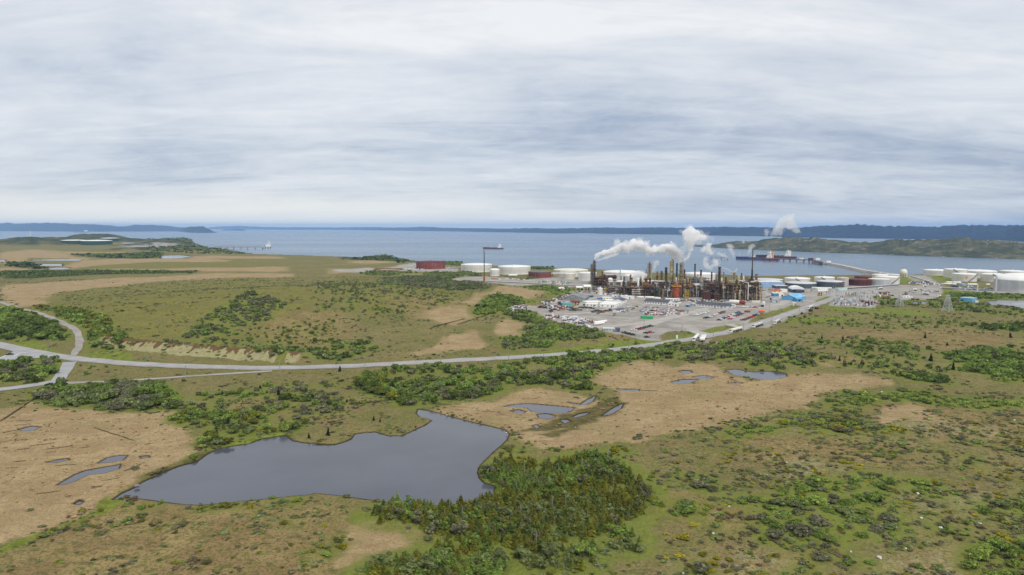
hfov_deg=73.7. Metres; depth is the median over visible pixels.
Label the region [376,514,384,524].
spruce tree
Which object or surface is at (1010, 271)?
storage tank
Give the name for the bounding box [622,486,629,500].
spruce tree
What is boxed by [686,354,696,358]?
bush
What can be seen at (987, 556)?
bush
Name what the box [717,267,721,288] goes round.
chimney stack
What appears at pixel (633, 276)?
storage tank
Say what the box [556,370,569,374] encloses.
bush
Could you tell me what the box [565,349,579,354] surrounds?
bush
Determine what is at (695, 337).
tank truck
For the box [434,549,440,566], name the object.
spruce tree
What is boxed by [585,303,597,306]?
building
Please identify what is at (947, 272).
storage tank
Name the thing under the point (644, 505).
spruce tree
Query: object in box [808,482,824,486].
bush
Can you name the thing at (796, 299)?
building
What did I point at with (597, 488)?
spruce tree
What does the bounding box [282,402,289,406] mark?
bush
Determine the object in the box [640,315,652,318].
shipping container
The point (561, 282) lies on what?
debris
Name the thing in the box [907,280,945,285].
debris
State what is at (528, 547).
spruce tree
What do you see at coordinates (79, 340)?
track
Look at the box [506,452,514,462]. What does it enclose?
spruce tree
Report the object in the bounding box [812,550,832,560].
bush
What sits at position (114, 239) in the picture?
storage tank
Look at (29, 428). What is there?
pond
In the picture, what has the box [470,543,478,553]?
spruce tree
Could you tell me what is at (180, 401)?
bush
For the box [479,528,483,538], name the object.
spruce tree
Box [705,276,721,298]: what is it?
pipe rack
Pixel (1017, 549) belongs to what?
bush
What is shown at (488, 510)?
spruce tree
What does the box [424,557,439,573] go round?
larch tree
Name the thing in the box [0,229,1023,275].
sea
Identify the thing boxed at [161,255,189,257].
pond
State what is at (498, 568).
spruce tree
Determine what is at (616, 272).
storage tank
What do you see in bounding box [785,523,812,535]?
bush
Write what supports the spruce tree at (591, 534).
on the ground at (356, 522)
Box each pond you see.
[19,427,38,430]
[32,264,61,265]
[47,259,82,260]
[58,465,119,484]
[100,456,125,462]
[115,410,508,504]
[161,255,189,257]
[505,404,573,413]
[538,414,553,418]
[571,396,594,404]
[603,404,622,415]
[618,389,638,390]
[672,380,695,383]
[694,376,712,378]
[727,370,785,379]
[988,300,1023,307]
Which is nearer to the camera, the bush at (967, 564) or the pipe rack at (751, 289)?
the bush at (967, 564)
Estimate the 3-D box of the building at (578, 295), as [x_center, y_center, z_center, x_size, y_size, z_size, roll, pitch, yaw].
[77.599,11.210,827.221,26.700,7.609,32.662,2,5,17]
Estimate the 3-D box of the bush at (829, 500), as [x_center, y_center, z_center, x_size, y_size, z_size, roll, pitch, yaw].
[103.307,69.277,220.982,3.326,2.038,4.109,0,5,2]
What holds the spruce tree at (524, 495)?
on the ground at (356, 522)
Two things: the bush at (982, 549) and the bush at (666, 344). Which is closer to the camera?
the bush at (982, 549)
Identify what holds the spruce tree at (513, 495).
on the ground at (356, 522)
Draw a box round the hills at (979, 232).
[449,224,1023,241]
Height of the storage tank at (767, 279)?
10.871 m
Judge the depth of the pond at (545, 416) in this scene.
326.88 m
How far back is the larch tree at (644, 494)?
221.88 m
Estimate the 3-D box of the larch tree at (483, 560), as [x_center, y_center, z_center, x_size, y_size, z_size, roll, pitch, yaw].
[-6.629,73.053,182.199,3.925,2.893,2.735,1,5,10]
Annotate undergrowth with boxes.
[0,274,1023,574]
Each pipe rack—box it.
[592,271,607,289]
[606,276,626,286]
[606,283,620,292]
[619,281,629,294]
[625,274,644,287]
[630,278,643,295]
[641,284,655,295]
[648,274,667,288]
[653,287,664,295]
[665,281,672,297]
[667,275,691,287]
[679,282,686,297]
[686,284,694,297]
[687,274,709,285]
[693,282,705,296]
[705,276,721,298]
[705,278,731,286]
[717,277,732,299]
[726,275,744,299]
[728,276,758,286]
[739,281,761,300]
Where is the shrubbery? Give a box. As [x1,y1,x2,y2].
[0,237,1023,574]
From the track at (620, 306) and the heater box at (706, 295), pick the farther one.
the heater box at (706, 295)
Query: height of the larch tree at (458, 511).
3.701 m
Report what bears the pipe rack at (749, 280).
on the ground at (356, 522)
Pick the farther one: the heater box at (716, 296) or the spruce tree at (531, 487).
the heater box at (716, 296)
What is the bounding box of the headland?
[688,237,1023,258]
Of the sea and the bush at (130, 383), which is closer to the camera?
the bush at (130, 383)
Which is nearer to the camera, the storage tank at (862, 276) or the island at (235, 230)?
the storage tank at (862, 276)
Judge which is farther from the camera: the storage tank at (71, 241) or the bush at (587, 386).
the storage tank at (71, 241)
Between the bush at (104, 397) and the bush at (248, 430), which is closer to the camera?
the bush at (248, 430)
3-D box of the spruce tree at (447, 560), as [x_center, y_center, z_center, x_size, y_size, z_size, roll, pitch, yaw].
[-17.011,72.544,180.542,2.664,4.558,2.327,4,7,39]
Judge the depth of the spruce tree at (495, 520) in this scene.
206.55 m
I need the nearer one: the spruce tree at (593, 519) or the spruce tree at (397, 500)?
the spruce tree at (593, 519)
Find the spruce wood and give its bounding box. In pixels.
[4,308,1022,574]
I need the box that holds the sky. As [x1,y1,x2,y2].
[0,0,1023,228]
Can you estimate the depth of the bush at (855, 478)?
237.81 m
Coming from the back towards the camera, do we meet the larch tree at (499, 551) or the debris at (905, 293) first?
the debris at (905, 293)
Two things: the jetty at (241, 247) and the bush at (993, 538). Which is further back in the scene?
the jetty at (241, 247)
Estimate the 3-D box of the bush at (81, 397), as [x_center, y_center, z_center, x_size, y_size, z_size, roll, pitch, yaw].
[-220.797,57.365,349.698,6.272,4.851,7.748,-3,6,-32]
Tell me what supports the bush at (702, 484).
on the ground at (356, 522)
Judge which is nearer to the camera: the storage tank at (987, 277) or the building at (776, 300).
the building at (776, 300)
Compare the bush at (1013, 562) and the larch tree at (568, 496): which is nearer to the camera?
the bush at (1013, 562)
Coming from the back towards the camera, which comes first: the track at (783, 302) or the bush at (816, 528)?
the track at (783, 302)
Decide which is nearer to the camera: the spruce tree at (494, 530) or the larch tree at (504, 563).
the larch tree at (504, 563)
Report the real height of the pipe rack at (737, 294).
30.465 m
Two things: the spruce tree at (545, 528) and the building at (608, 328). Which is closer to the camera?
the spruce tree at (545, 528)
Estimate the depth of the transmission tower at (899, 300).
750.61 m
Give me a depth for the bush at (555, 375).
401.54 m
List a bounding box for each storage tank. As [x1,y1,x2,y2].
[60,240,81,243]
[80,240,112,244]
[100,237,118,240]
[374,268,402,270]
[416,260,444,268]
[461,263,491,271]
[490,268,498,275]
[498,265,530,274]
[528,270,550,277]
[554,268,587,276]
[563,272,574,278]
[578,271,596,280]
[597,287,602,294]
[603,270,639,280]
[625,274,637,281]
[685,272,714,280]
[753,278,782,281]
[784,276,809,282]
[785,281,815,287]
[814,276,834,281]
[816,279,844,287]
[837,277,848,285]
[849,278,870,285]
[854,275,871,278]
[868,277,890,285]
[872,273,887,277]
[875,275,899,283]
[923,269,942,275]
[943,268,967,276]
[952,272,977,281]
[968,269,996,277]
[980,272,1001,281]
[993,273,1023,291]
[999,269,1023,273]
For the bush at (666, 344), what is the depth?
506.24 m
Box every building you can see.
[563,292,588,299]
[582,300,601,303]
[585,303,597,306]
[600,302,618,307]
[602,327,614,330]
[613,297,626,303]
[613,308,624,311]
[621,295,634,298]
[644,298,672,304]
[665,298,679,300]
[668,303,678,305]
[695,301,724,307]
[719,303,731,308]
[735,280,782,286]
[769,289,781,292]
[771,298,778,302]
[772,285,787,288]
[781,293,805,300]
[788,285,804,292]
[793,297,802,301]
[794,289,801,292]
[815,288,827,290]
[960,297,976,301]
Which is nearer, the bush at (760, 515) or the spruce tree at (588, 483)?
the bush at (760, 515)
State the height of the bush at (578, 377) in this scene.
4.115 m
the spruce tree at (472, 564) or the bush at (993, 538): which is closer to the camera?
the spruce tree at (472, 564)
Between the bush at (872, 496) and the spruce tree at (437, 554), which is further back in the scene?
the bush at (872, 496)
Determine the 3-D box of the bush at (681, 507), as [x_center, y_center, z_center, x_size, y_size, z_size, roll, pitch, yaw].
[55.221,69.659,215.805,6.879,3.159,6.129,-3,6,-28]
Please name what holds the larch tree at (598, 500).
on the ground at (356, 522)
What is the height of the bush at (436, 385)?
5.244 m
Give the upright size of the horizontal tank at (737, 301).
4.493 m
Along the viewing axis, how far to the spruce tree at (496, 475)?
241.46 m
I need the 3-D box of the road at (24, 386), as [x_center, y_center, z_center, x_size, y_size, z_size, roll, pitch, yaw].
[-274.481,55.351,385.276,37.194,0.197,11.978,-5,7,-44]
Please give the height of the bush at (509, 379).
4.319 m
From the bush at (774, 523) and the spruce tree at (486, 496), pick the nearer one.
the bush at (774, 523)
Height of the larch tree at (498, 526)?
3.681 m
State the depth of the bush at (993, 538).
191.98 m
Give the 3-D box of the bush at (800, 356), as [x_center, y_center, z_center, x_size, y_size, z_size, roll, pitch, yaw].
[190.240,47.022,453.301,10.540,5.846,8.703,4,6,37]
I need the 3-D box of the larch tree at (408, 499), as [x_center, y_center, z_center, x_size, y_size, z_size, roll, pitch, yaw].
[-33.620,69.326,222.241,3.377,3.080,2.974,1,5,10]
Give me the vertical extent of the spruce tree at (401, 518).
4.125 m
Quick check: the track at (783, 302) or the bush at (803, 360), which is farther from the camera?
the track at (783, 302)
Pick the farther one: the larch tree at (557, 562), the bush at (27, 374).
the bush at (27, 374)
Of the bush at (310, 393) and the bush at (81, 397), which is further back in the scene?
the bush at (310, 393)
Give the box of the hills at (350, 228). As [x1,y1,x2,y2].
[209,226,452,230]
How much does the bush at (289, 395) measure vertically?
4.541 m
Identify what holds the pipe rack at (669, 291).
on the ground at (356, 522)
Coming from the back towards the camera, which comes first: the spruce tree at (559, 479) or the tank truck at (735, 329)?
the tank truck at (735, 329)
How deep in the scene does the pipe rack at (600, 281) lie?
959.90 m
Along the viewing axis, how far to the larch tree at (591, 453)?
262.77 m
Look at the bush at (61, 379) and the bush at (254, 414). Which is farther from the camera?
the bush at (61, 379)
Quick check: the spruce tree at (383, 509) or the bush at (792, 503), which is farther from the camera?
the bush at (792, 503)
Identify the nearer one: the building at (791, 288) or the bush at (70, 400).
the bush at (70, 400)
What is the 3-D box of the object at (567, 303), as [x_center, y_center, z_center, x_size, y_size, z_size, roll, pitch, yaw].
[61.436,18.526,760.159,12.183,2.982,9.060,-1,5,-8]
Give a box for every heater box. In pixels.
[702,291,709,299]
[712,293,720,300]
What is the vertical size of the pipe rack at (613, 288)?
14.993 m
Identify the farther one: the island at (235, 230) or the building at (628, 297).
the island at (235, 230)
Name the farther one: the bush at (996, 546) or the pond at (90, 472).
the pond at (90, 472)
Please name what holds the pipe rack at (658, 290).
on the ground at (356, 522)
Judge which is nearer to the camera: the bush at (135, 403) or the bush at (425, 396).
the bush at (135, 403)
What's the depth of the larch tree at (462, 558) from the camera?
182.66 m
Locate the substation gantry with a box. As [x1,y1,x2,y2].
[838,291,843,305]
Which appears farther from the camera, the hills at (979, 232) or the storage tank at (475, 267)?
the hills at (979, 232)
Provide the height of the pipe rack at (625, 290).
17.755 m
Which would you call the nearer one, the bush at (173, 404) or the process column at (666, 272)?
the bush at (173, 404)
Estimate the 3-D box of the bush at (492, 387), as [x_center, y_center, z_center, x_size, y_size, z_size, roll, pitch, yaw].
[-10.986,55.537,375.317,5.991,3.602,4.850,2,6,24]
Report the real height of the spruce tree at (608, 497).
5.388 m
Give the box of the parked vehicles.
[544,314,605,324]
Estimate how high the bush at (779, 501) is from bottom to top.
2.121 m
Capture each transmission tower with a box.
[895,294,903,306]
[942,295,952,311]
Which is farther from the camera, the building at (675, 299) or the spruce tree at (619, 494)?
the building at (675, 299)
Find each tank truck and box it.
[692,333,698,341]
[729,326,742,332]
[752,321,762,327]
[773,318,780,323]
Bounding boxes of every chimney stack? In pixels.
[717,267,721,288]
[751,248,753,280]
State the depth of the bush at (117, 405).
334.50 m
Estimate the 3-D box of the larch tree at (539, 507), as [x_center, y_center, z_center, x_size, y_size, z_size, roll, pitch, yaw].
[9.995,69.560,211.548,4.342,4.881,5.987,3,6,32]
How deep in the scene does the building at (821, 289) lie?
950.66 m
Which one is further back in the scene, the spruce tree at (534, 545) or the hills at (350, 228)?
the hills at (350, 228)
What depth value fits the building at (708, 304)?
760.46 m
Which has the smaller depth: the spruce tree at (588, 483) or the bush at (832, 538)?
the bush at (832, 538)
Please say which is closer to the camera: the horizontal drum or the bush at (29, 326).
the bush at (29, 326)
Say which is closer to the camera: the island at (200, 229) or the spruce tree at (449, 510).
the spruce tree at (449, 510)
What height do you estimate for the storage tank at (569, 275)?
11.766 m
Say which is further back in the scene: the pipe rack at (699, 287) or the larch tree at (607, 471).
the pipe rack at (699, 287)
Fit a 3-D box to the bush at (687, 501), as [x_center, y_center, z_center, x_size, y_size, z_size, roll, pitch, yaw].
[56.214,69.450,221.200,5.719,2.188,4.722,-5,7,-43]
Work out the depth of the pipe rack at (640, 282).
987.39 m
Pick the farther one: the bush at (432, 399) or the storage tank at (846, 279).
the storage tank at (846, 279)
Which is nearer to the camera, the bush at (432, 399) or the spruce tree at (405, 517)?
the spruce tree at (405, 517)
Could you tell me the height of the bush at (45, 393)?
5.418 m
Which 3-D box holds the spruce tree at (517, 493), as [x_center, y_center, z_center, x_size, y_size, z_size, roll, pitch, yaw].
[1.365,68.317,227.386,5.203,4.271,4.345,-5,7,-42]
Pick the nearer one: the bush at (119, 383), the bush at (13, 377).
the bush at (119, 383)
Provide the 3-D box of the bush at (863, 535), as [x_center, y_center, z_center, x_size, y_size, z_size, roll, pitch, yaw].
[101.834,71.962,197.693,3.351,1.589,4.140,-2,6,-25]
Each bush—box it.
[10,374,24,379]
[15,357,26,361]
[19,373,33,378]
[22,368,36,372]
[23,324,36,328]
[28,374,37,381]
[31,391,40,397]
[33,332,45,339]
[40,390,55,397]
[43,366,59,373]
[55,377,67,382]
[56,387,68,394]
[64,396,78,403]
[67,388,83,392]
[70,391,85,396]
[74,384,90,387]
[76,394,87,401]
[86,389,101,395]
[90,393,99,398]
[99,395,111,400]
[114,381,124,387]
[114,402,126,408]
[117,398,134,404]
[119,394,130,398]
[120,382,136,385]
[129,384,144,391]
[131,401,140,407]
[136,386,150,391]
[138,400,152,408]
[139,394,147,399]
[149,399,164,403]
[151,393,163,398]
[153,380,165,383]
[158,383,167,387]
[166,401,178,408]
[169,399,184,404]
[187,406,201,413]
[188,415,196,419]
[195,435,211,443]
[203,430,215,436]
[212,438,222,443]
[217,408,226,414]
[218,501,231,507]
[223,437,233,442]
[233,408,244,412]
[244,427,254,432]
[249,412,260,416]
[278,394,287,399]
[279,393,290,399]
[280,423,289,430]
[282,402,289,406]
[288,422,301,428]
[304,390,316,397]
[355,378,367,386]
[378,373,387,377]
[380,388,389,394]
[386,391,397,399]
[399,396,412,401]
[400,380,409,385]
[405,399,416,404]
[408,378,416,382]
[410,382,419,387]
[416,376,422,381]
[420,394,429,400]
[429,397,438,403]
[432,361,442,365]
[434,383,443,389]
[440,393,449,398]
[442,378,455,383]
[448,392,459,398]
[461,391,471,396]
[462,383,471,387]
[487,385,497,389]
[498,368,506,373]
[498,374,506,380]
[506,376,513,381]
[535,378,546,382]
[547,373,561,377]
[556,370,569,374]
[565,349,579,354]
[572,375,582,379]
[575,383,585,388]
[583,384,592,389]
[586,362,599,368]
[601,348,611,352]
[650,499,658,504]
[662,342,672,346]
[675,502,697,513]
[677,498,692,504]
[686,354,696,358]
[688,480,699,487]
[692,353,703,356]
[693,560,711,572]
[696,481,707,487]
[712,521,720,526]
[739,353,749,359]
[752,513,766,518]
[766,529,785,539]
[769,497,786,504]
[769,519,783,527]
[774,340,783,345]
[778,510,790,517]
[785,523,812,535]
[787,519,801,523]
[790,501,802,506]
[793,354,806,359]
[795,566,807,572]
[796,482,807,486]
[796,486,808,492]
[798,358,808,362]
[800,498,811,504]
[807,474,822,480]
[807,494,829,504]
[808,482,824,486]
[809,525,822,531]
[810,513,825,521]
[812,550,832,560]
[820,535,837,541]
[821,504,837,510]
[821,506,836,514]
[827,498,837,502]
[836,499,848,504]
[836,506,854,515]
[845,515,860,522]
[851,475,863,480]
[854,493,873,501]
[854,531,868,538]
[859,390,870,394]
[867,492,885,501]
[869,523,883,530]
[873,490,883,495]
[881,512,894,521]
[881,522,899,529]
[916,371,929,375]
[960,559,979,568]
[967,553,984,560]
[969,548,979,559]
[974,546,990,554]
[975,504,990,513]
[978,550,989,559]
[980,542,995,552]
[985,536,1003,543]
[993,498,1011,506]
[993,543,1005,550]
[995,540,1011,550]
[998,369,1012,375]
[1005,550,1018,558]
[1006,545,1023,553]
[1007,558,1019,565]
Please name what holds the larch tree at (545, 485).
on the ground at (356, 522)
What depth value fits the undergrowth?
251.03 m
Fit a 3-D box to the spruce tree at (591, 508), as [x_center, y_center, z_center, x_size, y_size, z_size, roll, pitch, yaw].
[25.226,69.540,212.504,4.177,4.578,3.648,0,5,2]
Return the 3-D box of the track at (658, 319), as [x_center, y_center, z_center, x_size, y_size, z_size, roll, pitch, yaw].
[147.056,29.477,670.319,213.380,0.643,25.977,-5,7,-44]
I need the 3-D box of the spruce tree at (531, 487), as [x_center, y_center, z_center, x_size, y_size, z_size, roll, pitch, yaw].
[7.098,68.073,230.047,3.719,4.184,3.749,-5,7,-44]
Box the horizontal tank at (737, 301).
[729,300,745,303]
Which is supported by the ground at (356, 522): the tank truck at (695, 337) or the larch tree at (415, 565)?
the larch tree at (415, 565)
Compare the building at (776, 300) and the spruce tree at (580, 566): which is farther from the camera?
the building at (776, 300)
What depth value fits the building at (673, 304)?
769.45 m
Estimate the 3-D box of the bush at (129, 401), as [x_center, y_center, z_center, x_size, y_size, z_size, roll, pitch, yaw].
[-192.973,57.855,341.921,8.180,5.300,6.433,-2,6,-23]
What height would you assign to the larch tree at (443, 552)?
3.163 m
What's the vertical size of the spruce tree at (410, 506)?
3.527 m
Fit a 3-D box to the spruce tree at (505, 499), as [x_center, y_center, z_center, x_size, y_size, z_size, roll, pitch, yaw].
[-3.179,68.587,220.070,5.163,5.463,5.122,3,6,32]
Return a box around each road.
[0,285,913,368]
[0,342,96,361]
[0,379,55,390]
[52,361,76,379]
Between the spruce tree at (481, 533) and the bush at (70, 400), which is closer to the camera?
the spruce tree at (481, 533)
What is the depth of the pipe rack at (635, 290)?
886.89 m
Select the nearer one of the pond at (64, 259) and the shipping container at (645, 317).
the shipping container at (645, 317)
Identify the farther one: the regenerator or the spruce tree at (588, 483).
the regenerator
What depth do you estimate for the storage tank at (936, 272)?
1259.46 m
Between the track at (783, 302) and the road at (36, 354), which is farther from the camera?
the track at (783, 302)
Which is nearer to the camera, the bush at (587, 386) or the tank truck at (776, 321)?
the bush at (587, 386)
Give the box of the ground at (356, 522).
[0,234,1023,574]
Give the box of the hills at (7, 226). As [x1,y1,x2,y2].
[0,222,185,231]
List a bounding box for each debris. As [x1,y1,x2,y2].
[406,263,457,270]
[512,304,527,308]
[533,280,571,284]
[539,292,576,305]
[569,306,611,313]
[580,291,747,301]
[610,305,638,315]
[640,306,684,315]
[832,296,879,306]
[878,291,913,295]
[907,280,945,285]
[951,285,998,290]
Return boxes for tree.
[368,554,380,566]
[368,563,377,574]
[371,505,378,515]
[375,560,381,573]
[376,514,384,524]
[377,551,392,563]
[381,506,386,516]
[384,506,391,519]
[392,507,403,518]
[393,494,402,504]
[394,557,404,567]
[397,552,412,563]
[399,510,408,521]
[399,562,414,572]
[402,512,408,521]
[405,495,413,501]
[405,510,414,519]
[406,558,424,568]
[407,503,412,510]
[412,501,418,512]
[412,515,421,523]
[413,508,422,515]
[414,552,420,561]
[415,567,421,574]
[417,498,422,508]
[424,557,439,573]
[424,558,441,571]
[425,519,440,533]
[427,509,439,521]
[434,538,441,547]
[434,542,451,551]
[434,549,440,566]
[436,554,448,566]
[437,521,444,535]
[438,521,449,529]
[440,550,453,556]
[443,555,450,568]
[447,506,452,515]
[447,540,454,553]
[449,557,459,567]
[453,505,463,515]
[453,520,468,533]
[453,564,459,574]
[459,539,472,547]
[459,556,465,563]
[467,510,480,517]
[468,538,480,555]
[468,553,474,562]
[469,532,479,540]
[469,560,475,570]
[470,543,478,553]
[472,564,486,574]
[476,537,482,549]
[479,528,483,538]
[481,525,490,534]
[481,555,492,564]
[482,464,493,470]
[482,491,489,501]
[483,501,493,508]
[484,557,499,574]
[485,506,491,516]
[486,547,509,560]
[489,470,497,482]
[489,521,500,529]
[490,525,497,539]
[491,495,497,504]
[491,503,499,508]
[492,560,508,566]
[493,514,499,522]
[494,471,498,481]
[494,558,502,574]
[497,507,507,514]
[498,496,504,507]
[501,492,509,506]
[503,484,509,493]
[503,522,515,537]
[504,535,511,547]
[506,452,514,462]
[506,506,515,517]
[507,489,517,500]
[509,468,517,478]
[510,534,523,550]
[512,504,518,516]
[514,488,520,499]
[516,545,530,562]
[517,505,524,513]
[522,482,529,490]
[522,490,529,500]
[524,523,532,535]
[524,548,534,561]
[526,455,531,462]
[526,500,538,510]
[526,539,531,550]
[528,485,535,494]
[531,542,538,551]
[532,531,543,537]
[533,516,540,524]
[534,481,541,490]
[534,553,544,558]
[535,558,548,568]
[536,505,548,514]
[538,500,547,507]
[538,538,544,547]
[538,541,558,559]
[542,482,552,488]
[542,489,550,496]
[542,523,550,533]
[543,463,550,473]
[544,531,548,540]
[545,472,555,479]
[550,555,562,566]
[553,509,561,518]
[556,461,563,471]
[556,475,562,487]
[556,491,564,505]
[556,521,565,535]
[562,490,571,499]
[563,553,576,566]
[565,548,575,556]
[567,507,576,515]
[571,477,577,489]
[573,510,580,521]
[573,524,579,536]
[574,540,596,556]
[574,556,585,572]
[575,503,581,512]
[576,453,583,462]
[576,475,585,482]
[576,496,583,506]
[580,530,588,541]
[581,512,589,518]
[583,460,590,468]
[583,477,593,488]
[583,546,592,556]
[587,524,596,536]
[589,449,598,457]
[589,505,596,516]
[589,515,597,524]
[590,457,594,468]
[593,468,601,479]
[593,485,600,498]
[593,556,600,565]
[595,497,602,504]
[601,468,611,478]
[602,491,613,503]
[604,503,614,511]
[606,515,615,524]
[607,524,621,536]
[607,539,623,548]
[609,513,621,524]
[614,490,622,499]
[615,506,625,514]
[619,521,629,534]
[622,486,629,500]
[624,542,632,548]
[631,509,637,517]
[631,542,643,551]
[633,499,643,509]
[636,491,648,500]
[636,504,643,514]
[638,482,650,494]
[640,495,647,508]
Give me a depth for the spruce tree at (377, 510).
213.75 m
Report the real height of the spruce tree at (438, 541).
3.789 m
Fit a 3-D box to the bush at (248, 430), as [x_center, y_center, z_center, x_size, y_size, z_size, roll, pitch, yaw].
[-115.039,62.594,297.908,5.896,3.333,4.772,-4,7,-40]
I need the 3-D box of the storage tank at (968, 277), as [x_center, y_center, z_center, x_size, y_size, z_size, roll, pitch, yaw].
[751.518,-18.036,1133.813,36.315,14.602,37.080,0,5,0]
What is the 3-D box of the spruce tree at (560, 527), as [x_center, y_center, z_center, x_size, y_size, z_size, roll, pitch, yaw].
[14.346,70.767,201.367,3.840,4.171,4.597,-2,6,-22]
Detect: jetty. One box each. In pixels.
[214,247,262,248]
[763,258,830,264]
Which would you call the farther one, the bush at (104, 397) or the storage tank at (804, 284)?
the storage tank at (804, 284)
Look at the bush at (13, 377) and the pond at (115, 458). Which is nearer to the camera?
the pond at (115, 458)
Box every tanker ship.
[483,244,503,248]
[736,252,779,260]
[756,251,796,258]
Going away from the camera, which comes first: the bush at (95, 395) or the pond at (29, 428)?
the pond at (29, 428)
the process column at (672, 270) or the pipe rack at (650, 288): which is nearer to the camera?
the pipe rack at (650, 288)
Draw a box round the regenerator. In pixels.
[671,283,680,298]
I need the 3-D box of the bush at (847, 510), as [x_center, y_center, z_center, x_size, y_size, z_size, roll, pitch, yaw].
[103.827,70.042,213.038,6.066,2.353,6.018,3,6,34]
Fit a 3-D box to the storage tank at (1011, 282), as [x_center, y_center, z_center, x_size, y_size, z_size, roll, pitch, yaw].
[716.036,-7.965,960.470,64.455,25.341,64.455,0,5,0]
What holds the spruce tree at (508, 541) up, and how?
on the ground at (356, 522)
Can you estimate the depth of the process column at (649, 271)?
1039.84 m
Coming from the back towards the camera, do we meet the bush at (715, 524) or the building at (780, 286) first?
the building at (780, 286)
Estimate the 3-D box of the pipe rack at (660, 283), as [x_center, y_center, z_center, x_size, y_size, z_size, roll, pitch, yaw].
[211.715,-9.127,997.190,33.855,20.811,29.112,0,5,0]
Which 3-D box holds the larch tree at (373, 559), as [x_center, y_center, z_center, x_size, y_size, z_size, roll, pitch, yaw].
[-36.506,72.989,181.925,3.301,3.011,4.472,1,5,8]
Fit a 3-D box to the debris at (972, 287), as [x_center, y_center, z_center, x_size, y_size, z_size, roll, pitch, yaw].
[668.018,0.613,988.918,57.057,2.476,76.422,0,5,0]
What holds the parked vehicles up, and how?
on the ground at (356, 522)
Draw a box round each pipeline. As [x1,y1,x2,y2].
[486,281,582,285]
[845,284,898,287]
[911,275,941,284]
[940,287,997,289]
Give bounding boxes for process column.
[590,264,592,283]
[593,260,595,283]
[647,262,651,278]
[664,267,667,280]
[669,260,674,281]
[678,262,683,281]
[995,275,997,289]
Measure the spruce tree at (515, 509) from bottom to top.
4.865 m
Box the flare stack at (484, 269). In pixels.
[483,249,484,281]
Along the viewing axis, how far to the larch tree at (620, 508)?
212.46 m
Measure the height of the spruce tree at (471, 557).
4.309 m
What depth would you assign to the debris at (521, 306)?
728.41 m
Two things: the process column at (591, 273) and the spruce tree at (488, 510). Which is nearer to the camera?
the spruce tree at (488, 510)
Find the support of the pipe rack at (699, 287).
on the ground at (356, 522)
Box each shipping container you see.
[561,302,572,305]
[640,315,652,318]
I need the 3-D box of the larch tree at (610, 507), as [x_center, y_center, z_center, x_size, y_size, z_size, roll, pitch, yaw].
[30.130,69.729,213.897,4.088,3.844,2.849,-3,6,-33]
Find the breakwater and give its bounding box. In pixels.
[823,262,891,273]
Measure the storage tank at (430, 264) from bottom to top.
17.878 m
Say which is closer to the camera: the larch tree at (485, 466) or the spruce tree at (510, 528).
the spruce tree at (510, 528)
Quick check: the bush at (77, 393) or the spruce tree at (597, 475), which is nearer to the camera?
the spruce tree at (597, 475)
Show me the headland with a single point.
(967, 247)
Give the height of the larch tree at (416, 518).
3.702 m
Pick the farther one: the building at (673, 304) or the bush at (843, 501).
the building at (673, 304)
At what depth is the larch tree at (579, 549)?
186.50 m
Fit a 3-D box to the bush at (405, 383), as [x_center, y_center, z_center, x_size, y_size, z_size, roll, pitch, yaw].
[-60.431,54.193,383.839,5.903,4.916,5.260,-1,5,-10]
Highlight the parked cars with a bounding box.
[537,301,573,312]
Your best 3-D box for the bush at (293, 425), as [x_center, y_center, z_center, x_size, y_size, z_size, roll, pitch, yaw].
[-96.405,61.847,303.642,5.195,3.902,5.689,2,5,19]
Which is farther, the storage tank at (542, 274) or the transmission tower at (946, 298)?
the storage tank at (542, 274)
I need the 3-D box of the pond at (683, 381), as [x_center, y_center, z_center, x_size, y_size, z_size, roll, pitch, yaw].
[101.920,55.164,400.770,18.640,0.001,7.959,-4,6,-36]
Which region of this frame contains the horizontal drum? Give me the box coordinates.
[605,275,616,278]
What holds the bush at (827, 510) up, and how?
on the ground at (356, 522)
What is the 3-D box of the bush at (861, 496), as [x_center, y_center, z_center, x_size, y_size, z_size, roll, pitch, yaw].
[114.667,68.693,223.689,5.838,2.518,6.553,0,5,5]
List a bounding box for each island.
[178,226,216,232]
[225,229,245,230]
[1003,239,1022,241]
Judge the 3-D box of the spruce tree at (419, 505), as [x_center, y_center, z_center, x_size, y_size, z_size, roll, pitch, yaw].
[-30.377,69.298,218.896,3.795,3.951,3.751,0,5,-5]
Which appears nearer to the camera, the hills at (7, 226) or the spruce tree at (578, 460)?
the spruce tree at (578, 460)
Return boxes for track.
[0,301,83,355]
[66,370,271,383]
[562,302,691,313]
[579,296,606,305]
[589,308,713,327]
[632,291,791,327]
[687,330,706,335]
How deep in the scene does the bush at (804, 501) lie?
219.50 m
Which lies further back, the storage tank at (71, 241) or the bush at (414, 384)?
the storage tank at (71, 241)
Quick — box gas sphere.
[900,269,907,276]

